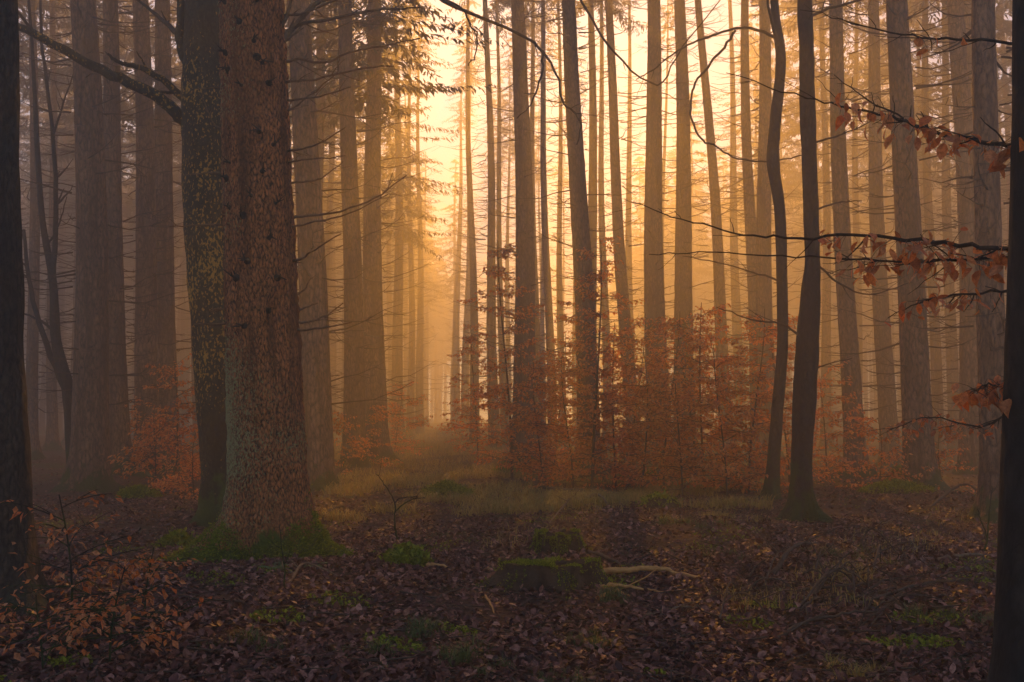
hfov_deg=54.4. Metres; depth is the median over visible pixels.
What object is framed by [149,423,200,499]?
beech sapling
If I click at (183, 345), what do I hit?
spruce tree
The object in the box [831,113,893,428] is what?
spruce tree
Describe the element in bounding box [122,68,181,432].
spruce tree
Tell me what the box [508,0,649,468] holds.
spruce tree
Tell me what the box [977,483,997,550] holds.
bare seedling
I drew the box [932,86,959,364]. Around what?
spruce tree
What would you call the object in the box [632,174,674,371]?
spruce tree
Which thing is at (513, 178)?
spruce tree
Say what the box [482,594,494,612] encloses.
fallen branch
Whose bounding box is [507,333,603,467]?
beech sapling
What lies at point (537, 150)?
spruce tree
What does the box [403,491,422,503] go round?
fallen branch
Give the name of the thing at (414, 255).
spruce tree
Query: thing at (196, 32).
beech tree
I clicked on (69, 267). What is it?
spruce tree
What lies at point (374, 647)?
grass tuft
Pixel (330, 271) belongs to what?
spruce tree
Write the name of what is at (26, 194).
spruce tree
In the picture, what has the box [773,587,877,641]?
fallen branch
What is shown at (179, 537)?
moss mound
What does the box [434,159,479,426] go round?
spruce tree
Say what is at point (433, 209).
spruce tree
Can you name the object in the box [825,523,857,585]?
brushwood twig
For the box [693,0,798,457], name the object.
spruce tree
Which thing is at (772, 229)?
spruce tree
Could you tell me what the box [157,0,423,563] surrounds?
spruce tree
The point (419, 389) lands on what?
spruce tree
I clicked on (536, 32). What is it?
spruce tree
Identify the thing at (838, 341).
spruce tree
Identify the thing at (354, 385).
spruce tree
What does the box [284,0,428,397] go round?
spruce tree
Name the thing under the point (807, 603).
brushwood twig
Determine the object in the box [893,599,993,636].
grass tuft
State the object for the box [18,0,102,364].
spruce tree
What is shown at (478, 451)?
beech sapling
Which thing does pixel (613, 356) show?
beech sapling
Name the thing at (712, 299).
spruce tree
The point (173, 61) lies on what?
spruce tree
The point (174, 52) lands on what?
spruce tree
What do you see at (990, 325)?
spruce tree
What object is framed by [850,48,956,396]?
spruce tree
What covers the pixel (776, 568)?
fallen branch
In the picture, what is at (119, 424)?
spruce tree
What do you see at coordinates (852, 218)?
spruce tree
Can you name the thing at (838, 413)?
beech sapling
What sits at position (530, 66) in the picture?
spruce tree
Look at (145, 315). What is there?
spruce tree
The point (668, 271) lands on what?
spruce tree
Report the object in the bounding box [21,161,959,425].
forest
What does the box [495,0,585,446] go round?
spruce tree
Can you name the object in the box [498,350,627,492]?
beech sapling
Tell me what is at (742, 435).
beech sapling
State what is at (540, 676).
grass tuft
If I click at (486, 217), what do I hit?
spruce tree
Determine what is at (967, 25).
spruce tree
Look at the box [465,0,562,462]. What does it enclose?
spruce tree
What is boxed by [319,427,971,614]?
grass
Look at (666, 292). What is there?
spruce tree
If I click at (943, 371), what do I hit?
spruce tree
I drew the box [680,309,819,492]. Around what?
beech sapling
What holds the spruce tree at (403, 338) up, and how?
on the ground at (54, 467)
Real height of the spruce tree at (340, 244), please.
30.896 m
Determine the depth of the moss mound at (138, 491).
16.99 m
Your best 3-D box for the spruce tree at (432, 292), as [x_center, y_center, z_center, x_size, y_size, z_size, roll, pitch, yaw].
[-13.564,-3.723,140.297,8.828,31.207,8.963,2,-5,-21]
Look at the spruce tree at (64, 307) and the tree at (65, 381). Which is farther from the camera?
the spruce tree at (64, 307)
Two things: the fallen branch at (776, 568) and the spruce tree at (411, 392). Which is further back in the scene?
the spruce tree at (411, 392)
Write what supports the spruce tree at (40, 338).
on the ground at (54, 467)
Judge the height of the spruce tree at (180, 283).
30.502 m
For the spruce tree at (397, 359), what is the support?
on the ground at (54, 467)
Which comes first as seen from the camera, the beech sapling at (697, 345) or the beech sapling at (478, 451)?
the beech sapling at (697, 345)
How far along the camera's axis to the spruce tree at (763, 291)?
31.79 m
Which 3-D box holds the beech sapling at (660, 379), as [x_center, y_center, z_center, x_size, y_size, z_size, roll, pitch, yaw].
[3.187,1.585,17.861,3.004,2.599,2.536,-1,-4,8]
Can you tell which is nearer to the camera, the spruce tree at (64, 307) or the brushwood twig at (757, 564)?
the brushwood twig at (757, 564)
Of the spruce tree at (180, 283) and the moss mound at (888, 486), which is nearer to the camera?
the moss mound at (888, 486)
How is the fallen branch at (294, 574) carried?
on the ground at (54, 467)
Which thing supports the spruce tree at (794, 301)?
on the ground at (54, 467)
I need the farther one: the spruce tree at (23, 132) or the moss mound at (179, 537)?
the spruce tree at (23, 132)
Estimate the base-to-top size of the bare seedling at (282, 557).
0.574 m
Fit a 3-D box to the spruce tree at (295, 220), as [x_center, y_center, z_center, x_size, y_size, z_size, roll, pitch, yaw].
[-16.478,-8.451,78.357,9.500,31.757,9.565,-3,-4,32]
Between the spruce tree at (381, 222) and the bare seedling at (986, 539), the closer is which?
the bare seedling at (986, 539)
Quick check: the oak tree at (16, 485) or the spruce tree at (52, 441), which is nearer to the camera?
the oak tree at (16, 485)
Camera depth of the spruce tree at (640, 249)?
109.68 m
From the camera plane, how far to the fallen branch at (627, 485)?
18.20 m
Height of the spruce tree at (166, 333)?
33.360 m
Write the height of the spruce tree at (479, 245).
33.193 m
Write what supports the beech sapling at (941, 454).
on the ground at (54, 467)
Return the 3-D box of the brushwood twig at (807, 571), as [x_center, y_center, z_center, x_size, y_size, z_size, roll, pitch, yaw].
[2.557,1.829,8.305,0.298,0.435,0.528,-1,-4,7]
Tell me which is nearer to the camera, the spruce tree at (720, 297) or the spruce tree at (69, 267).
the spruce tree at (720, 297)
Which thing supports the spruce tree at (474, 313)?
on the ground at (54, 467)
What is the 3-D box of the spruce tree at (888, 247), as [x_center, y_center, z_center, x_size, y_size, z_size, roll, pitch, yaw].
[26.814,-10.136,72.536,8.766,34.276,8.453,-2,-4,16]
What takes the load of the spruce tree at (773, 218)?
on the ground at (54, 467)
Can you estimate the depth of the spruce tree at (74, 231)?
84.93 m
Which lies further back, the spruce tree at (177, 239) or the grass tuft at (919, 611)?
the spruce tree at (177, 239)
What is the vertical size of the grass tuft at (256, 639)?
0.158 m
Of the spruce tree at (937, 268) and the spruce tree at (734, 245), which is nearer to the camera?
the spruce tree at (734, 245)
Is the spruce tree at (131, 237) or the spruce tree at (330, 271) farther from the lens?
the spruce tree at (131, 237)
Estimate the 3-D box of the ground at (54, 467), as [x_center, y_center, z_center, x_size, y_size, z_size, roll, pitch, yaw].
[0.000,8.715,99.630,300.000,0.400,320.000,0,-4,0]
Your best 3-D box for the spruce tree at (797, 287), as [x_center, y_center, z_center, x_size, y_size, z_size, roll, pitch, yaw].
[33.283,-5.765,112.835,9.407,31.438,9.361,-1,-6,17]
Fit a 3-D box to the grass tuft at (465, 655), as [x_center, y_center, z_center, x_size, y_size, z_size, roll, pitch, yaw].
[-0.271,1.805,5.808,0.538,0.193,0.578,2,-5,-29]
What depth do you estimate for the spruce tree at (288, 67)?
43.06 m
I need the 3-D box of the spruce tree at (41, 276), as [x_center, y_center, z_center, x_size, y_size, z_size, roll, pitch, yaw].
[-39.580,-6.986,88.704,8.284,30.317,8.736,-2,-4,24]
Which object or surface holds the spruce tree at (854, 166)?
on the ground at (54, 467)
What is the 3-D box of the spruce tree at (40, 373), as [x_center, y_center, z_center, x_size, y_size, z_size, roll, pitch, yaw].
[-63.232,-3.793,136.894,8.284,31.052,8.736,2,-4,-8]
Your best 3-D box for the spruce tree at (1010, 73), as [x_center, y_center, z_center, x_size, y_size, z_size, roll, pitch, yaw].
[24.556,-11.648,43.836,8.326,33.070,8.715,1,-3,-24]
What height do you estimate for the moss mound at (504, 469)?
0.470 m
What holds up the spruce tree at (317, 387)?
on the ground at (54, 467)
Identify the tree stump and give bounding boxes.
[475,555,616,593]
[527,527,592,555]
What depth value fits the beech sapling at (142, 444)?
23.00 m
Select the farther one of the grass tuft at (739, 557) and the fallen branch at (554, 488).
the fallen branch at (554, 488)
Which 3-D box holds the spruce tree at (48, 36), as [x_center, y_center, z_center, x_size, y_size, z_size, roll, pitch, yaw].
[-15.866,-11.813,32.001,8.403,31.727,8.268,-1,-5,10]
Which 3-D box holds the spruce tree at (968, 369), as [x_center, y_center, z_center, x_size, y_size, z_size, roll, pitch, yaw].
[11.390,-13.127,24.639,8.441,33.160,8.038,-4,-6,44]
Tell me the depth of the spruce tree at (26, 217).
92.95 m
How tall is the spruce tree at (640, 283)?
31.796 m
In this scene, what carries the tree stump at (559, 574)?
on the ground at (54, 467)
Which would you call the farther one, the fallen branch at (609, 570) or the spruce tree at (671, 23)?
the spruce tree at (671, 23)
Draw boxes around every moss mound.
[113,481,163,499]
[155,527,197,547]
[379,541,434,566]
[420,479,475,499]
[488,462,520,475]
[635,489,681,508]
[856,477,938,493]
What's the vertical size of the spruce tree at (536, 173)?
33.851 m
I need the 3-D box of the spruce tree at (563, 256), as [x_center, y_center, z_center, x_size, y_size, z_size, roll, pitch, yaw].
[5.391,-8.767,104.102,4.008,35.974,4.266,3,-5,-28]
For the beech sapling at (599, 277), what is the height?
5.148 m
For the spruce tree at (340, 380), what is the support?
on the ground at (54, 467)
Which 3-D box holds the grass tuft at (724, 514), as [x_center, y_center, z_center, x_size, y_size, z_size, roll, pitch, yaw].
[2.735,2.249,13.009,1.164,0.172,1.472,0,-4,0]
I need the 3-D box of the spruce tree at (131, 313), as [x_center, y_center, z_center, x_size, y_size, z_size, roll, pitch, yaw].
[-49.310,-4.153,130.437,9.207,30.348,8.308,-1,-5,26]
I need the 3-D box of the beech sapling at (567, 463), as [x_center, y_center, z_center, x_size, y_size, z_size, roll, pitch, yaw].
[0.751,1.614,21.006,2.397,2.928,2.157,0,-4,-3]
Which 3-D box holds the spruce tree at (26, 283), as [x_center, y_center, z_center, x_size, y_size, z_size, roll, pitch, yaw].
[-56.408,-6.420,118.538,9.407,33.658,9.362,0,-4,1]
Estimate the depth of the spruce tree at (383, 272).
113.97 m
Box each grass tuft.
[195,624,289,653]
[330,635,404,669]
[394,611,448,644]
[421,630,510,669]
[471,650,604,681]
[557,626,624,651]
[584,581,632,603]
[689,508,778,522]
[693,542,768,563]
[810,557,889,585]
[821,651,896,681]
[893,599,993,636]
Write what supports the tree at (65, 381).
on the ground at (54, 467)
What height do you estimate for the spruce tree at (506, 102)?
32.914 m
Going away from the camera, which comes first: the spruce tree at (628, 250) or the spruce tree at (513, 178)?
the spruce tree at (628, 250)
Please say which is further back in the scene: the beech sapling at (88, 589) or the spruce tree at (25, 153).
the spruce tree at (25, 153)
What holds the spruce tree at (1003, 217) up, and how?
on the ground at (54, 467)
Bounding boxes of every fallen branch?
[155,576,189,582]
[276,557,345,582]
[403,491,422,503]
[418,567,522,604]
[426,562,452,570]
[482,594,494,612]
[529,483,597,492]
[546,489,589,527]
[587,550,651,572]
[596,589,629,599]
[599,561,669,591]
[601,565,701,579]
[611,483,632,493]
[744,661,769,667]
[770,527,837,574]
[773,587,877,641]
[802,520,855,596]
[928,476,976,507]
[937,553,995,560]
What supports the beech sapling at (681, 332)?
on the ground at (54, 467)
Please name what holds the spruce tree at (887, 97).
on the ground at (54, 467)
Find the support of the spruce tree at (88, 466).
on the ground at (54, 467)
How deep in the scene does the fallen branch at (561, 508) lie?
13.73 m
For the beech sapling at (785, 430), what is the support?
on the ground at (54, 467)
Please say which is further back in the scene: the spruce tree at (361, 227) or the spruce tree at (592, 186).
the spruce tree at (361, 227)
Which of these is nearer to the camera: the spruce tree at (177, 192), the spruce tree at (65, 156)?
the spruce tree at (65, 156)
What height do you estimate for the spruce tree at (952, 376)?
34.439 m
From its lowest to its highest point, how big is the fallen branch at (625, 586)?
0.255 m
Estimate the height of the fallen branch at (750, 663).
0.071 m
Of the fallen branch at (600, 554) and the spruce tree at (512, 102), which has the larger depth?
the spruce tree at (512, 102)
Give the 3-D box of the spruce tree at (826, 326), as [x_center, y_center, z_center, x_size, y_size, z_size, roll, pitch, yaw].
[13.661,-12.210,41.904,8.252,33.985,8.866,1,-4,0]
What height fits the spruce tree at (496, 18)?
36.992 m
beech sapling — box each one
[0,489,185,650]
[0,594,139,667]
[15,556,211,661]
[73,547,204,621]
[107,412,200,494]
[125,353,200,481]
[129,410,170,467]
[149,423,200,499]
[332,410,372,474]
[339,403,402,466]
[387,381,432,455]
[435,323,508,460]
[441,240,577,479]
[490,347,607,485]
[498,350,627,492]
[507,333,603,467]
[512,236,674,489]
[555,323,672,487]
[570,314,689,468]
[597,342,709,490]
[605,358,764,495]
[606,315,724,489]
[637,302,770,490]
[637,314,741,473]
[650,328,789,497]
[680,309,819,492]
[727,319,857,483]
[783,360,873,479]
[835,415,919,489]
[908,418,976,493]
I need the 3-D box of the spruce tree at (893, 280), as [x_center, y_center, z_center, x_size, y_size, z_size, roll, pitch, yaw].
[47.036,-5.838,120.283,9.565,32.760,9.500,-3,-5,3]
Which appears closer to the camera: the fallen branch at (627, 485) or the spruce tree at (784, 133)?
the fallen branch at (627, 485)
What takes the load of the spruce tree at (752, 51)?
on the ground at (54, 467)
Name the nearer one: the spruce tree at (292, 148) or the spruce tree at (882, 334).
the spruce tree at (882, 334)
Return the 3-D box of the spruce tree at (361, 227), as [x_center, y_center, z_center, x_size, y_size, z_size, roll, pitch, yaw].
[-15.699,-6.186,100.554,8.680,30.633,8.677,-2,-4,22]
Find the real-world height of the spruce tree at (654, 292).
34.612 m
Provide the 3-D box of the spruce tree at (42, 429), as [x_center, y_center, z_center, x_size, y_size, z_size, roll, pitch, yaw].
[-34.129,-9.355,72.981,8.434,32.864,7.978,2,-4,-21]
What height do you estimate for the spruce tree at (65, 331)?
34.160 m
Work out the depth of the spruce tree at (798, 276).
102.24 m
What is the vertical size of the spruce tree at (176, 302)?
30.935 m
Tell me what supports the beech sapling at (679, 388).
on the ground at (54, 467)
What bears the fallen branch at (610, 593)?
on the ground at (54, 467)
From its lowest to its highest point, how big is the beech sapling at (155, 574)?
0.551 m
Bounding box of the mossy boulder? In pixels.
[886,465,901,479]
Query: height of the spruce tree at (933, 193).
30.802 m
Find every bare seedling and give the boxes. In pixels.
[266,524,288,587]
[376,456,423,538]
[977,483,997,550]
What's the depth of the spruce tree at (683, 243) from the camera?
35.18 m
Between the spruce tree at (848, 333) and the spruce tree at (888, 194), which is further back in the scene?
the spruce tree at (888, 194)
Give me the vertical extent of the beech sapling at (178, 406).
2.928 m
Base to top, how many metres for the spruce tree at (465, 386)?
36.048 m
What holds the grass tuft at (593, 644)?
on the ground at (54, 467)
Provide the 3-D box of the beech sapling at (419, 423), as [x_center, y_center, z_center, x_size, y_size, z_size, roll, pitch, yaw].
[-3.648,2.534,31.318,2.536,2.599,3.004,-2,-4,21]
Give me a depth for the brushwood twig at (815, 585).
7.72 m
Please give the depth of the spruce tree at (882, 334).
29.53 m
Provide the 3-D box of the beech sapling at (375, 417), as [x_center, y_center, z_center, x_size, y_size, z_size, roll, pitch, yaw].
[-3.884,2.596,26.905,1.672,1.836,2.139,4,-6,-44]
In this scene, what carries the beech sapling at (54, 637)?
on the ground at (54, 467)
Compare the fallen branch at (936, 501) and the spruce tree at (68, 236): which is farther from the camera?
the spruce tree at (68, 236)
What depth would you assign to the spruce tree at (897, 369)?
145.75 m
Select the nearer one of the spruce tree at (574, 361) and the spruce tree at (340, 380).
the spruce tree at (574, 361)
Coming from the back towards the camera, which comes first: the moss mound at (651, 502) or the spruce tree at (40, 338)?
the spruce tree at (40, 338)
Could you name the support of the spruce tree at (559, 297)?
on the ground at (54, 467)
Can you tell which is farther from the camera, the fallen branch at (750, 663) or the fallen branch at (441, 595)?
the fallen branch at (441, 595)
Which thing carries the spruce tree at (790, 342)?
on the ground at (54, 467)
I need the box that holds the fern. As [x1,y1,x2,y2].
[259,562,292,569]
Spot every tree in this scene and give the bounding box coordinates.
[0,0,57,617]
[18,0,75,459]
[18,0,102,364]
[18,0,120,450]
[18,0,131,354]
[18,0,603,526]
[19,0,49,137]
[19,0,181,403]
[19,0,184,476]
[19,0,187,492]
[19,1,75,433]
[19,1,135,434]
[19,7,128,434]
[19,8,62,181]
[19,30,74,411]
[19,105,43,270]
[20,0,177,444]
[20,151,41,261]
[21,169,44,407]
[22,0,72,462]
[22,56,126,403]
[22,119,75,381]
[22,140,73,414]
[28,167,74,410]
[39,291,71,413]
[41,76,124,338]
[41,221,73,427]
[48,7,180,372]
[59,0,195,472]
[65,169,134,270]
[66,0,182,400]
[97,0,193,469]
[100,0,198,443]
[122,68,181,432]
[122,155,176,404]
[122,163,179,405]
[123,40,191,434]
[123,157,175,421]
[124,81,191,397]
[125,275,132,398]
[127,48,191,427]
[129,65,191,429]
[130,2,332,137]
[135,76,188,410]
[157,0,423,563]
[174,80,183,347]
[174,219,179,305]
[284,0,340,264]
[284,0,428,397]
[284,0,437,388]
[285,0,413,490]
[287,0,503,463]
[287,19,326,213]
[289,0,407,410]
[289,95,338,326]
[292,6,403,435]
[295,146,342,392]
[296,33,385,431]
[298,0,423,467]
[323,0,466,442]
[323,162,362,426]
[329,38,412,409]
[335,131,393,293]
[335,147,342,421]
[337,22,453,432]
[337,206,393,317]
[338,264,341,419]
[362,128,429,399]
[381,112,446,364]
[382,93,435,425]
[383,0,441,438]
[392,189,435,382]
[399,0,449,435]
[403,223,448,372]
[408,152,447,427]
[412,165,447,406]
[433,5,480,431]
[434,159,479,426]
[435,0,497,442]
[435,0,562,442]
[443,0,492,433]
[446,0,513,449]
[460,159,485,413]
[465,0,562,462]
[478,82,506,426]
[478,143,506,413]
[484,68,514,428]
[486,25,515,431]
[494,57,528,383]
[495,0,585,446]
[496,3,540,402]
[502,1,556,380]
[502,157,515,372]
[506,0,573,451]
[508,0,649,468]
[514,97,546,297]
[526,0,646,445]
[527,0,567,423]
[535,0,597,441]
[535,74,556,350]
[543,0,622,450]
[547,15,597,428]
[551,91,571,397]
[557,0,675,458]
[579,0,801,499]
[594,0,715,462]
[599,0,645,389]
[604,0,1023,681]
[610,156,673,420]
[614,0,734,456]
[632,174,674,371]
[632,203,672,329]
[633,207,672,387]
[636,0,694,383]
[639,131,725,350]
[641,93,740,429]
[661,0,775,455]
[664,182,724,361]
[664,193,694,304]
[665,180,728,374]
[665,201,713,365]
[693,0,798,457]
[693,0,802,345]
[694,151,747,414]
[694,195,715,421]
[697,0,758,441]
[706,0,821,459]
[708,192,742,390]
[716,0,911,523]
[717,43,802,410]
[723,175,802,347]
[729,0,851,433]
[741,215,799,345]
[749,0,879,449]
[749,0,889,437]
[754,5,891,434]
[771,88,852,385]
[771,162,822,403]
[771,168,803,424]
[772,0,941,411]
[786,0,944,478]
[787,130,860,428]
[787,152,867,409]
[788,243,832,424]
[792,80,895,407]
[804,162,868,425]
[817,0,949,467]
[819,0,1009,492]
[830,6,936,433]
[830,35,918,404]
[831,55,919,394]
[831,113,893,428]
[843,0,958,453]
[846,0,952,401]
[847,0,1009,415]
[848,0,1011,388]
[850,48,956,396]
[853,182,871,406]
[859,203,873,424]
[880,0,1011,316]
[881,0,959,457]
[884,169,900,395]
[885,84,956,376]
[886,0,1011,474]
[893,154,958,379]
[894,301,899,422]
[911,0,1011,522]
[914,0,1011,317]
[919,3,1011,315]
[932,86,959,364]
[932,147,1006,268]
[936,0,1011,274]
[940,293,945,421]
[996,8,1011,95]
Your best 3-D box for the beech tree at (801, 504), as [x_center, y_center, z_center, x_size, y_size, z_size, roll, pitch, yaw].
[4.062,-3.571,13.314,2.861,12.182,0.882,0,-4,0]
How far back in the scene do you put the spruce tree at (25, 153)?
63.37 m
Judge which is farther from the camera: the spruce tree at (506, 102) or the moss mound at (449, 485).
the spruce tree at (506, 102)
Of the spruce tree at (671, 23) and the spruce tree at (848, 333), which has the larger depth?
the spruce tree at (671, 23)
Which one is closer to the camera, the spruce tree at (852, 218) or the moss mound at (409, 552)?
the moss mound at (409, 552)
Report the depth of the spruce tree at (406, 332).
85.30 m
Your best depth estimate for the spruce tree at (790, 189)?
68.83 m
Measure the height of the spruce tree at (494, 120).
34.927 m
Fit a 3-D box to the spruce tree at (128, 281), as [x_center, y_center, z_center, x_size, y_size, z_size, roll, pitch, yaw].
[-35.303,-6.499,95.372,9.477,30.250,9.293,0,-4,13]
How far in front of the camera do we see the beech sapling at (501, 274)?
22.07 m
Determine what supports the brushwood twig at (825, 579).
on the ground at (54, 467)
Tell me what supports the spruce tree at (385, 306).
on the ground at (54, 467)
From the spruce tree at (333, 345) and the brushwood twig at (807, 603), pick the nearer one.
the brushwood twig at (807, 603)
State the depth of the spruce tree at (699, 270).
89.06 m
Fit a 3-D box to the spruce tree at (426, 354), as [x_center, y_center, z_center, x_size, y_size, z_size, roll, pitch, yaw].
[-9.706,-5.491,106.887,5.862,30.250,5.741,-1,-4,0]
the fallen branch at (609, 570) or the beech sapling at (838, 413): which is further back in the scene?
the beech sapling at (838, 413)
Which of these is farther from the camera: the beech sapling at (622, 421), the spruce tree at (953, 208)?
the spruce tree at (953, 208)
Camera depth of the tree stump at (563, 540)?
10.02 m
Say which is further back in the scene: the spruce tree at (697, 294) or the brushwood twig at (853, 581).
the spruce tree at (697, 294)
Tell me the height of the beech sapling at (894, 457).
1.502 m
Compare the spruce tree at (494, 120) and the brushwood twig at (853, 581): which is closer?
the brushwood twig at (853, 581)
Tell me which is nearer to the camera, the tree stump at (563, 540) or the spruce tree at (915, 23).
the tree stump at (563, 540)
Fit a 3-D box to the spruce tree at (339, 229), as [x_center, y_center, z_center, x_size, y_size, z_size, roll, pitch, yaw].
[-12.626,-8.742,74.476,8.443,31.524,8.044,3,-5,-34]
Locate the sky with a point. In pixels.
(438, 113)
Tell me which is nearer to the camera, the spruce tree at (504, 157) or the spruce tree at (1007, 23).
the spruce tree at (1007, 23)
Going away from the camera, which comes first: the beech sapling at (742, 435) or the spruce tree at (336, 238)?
the beech sapling at (742, 435)
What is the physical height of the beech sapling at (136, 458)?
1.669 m
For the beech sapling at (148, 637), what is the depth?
5.58 m
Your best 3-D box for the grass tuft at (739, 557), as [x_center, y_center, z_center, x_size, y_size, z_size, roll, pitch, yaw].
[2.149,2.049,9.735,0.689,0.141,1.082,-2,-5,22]
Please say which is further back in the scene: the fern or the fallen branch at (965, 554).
the fallen branch at (965, 554)
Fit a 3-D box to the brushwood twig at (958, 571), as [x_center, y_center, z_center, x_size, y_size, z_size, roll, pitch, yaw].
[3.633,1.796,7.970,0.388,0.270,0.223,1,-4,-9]
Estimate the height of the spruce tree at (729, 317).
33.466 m
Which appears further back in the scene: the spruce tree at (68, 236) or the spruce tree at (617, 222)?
the spruce tree at (68, 236)
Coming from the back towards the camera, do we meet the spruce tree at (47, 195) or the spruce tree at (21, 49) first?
the spruce tree at (47, 195)
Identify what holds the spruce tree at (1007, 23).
on the ground at (54, 467)
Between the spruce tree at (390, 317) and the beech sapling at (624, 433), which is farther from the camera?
the spruce tree at (390, 317)
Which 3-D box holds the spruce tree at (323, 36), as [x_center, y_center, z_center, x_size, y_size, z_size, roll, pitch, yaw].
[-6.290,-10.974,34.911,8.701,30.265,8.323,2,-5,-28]
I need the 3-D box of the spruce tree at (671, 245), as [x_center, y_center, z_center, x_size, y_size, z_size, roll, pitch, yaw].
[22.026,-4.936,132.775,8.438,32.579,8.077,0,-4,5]
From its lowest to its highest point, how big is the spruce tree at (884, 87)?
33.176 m
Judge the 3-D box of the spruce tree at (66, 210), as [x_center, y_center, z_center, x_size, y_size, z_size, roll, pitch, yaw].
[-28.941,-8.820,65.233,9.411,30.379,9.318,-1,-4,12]
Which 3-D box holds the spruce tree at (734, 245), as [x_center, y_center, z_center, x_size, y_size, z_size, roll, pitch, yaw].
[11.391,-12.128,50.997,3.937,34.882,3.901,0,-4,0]
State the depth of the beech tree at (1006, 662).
4.25 m
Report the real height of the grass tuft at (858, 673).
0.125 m
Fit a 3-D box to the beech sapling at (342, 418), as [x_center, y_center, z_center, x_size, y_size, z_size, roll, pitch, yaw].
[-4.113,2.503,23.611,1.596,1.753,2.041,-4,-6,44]
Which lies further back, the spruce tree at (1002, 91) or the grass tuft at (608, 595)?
the spruce tree at (1002, 91)
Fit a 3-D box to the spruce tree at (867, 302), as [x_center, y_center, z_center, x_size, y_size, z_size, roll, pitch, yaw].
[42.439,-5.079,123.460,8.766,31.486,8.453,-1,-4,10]
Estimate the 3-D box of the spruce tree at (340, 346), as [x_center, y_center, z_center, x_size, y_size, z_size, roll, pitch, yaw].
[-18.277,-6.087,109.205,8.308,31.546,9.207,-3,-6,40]
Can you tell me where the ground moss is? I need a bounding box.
[0,475,996,681]
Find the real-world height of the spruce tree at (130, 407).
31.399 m
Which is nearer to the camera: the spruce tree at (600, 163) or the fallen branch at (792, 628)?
the fallen branch at (792, 628)
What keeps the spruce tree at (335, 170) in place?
on the ground at (54, 467)
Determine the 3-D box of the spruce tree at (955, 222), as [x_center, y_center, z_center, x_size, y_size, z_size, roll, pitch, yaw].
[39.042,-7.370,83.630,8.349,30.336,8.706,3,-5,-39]
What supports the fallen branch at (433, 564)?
on the ground at (54, 467)
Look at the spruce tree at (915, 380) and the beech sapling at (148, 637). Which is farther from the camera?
the spruce tree at (915, 380)
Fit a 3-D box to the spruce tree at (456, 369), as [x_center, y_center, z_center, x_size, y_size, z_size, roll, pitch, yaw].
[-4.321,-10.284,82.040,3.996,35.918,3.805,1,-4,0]
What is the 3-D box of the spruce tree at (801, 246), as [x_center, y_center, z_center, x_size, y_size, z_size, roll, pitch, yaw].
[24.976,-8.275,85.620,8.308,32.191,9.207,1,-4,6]
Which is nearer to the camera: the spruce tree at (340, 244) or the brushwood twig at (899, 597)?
the brushwood twig at (899, 597)
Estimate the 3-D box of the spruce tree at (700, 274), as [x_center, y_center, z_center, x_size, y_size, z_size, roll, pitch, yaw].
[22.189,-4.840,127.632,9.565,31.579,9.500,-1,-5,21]
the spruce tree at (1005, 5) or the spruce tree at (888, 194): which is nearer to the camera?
the spruce tree at (1005, 5)
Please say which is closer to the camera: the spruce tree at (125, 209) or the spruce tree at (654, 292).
the spruce tree at (654, 292)
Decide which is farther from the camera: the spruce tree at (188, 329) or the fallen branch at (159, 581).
the spruce tree at (188, 329)
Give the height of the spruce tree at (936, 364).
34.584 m
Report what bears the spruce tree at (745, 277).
on the ground at (54, 467)
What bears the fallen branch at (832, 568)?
on the ground at (54, 467)
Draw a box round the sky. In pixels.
[18,0,1011,418]
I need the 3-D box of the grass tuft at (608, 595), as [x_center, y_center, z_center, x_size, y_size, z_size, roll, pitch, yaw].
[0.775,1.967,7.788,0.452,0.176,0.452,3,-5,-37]
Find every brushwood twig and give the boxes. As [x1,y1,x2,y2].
[746,539,797,576]
[797,557,861,609]
[799,544,833,580]
[799,577,860,612]
[816,541,876,592]
[823,564,883,595]
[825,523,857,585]
[871,594,927,606]
[938,550,989,577]
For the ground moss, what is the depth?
6.86 m
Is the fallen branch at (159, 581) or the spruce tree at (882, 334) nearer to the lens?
the fallen branch at (159, 581)
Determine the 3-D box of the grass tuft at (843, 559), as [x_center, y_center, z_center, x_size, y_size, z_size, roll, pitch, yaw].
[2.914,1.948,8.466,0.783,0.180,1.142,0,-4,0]
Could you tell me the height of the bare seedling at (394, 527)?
0.954 m
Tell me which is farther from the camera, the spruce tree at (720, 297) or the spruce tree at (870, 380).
the spruce tree at (870, 380)
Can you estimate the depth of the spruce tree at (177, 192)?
65.48 m
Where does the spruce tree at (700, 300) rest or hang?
on the ground at (54, 467)
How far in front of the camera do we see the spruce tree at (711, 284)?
109.52 m
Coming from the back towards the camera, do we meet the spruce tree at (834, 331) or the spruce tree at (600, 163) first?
the spruce tree at (834, 331)
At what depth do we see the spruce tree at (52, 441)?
36.44 m
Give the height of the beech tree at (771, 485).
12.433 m
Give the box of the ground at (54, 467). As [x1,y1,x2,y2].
[0,419,997,681]
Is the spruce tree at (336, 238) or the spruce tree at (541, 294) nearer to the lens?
the spruce tree at (541, 294)
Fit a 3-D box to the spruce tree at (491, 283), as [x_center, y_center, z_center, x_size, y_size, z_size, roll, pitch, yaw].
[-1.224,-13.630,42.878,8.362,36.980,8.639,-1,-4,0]
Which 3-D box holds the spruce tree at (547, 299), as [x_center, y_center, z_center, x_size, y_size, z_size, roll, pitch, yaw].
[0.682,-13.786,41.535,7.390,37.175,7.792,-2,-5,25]
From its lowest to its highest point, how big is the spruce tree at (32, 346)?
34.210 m
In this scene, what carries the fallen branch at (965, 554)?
on the ground at (54, 467)

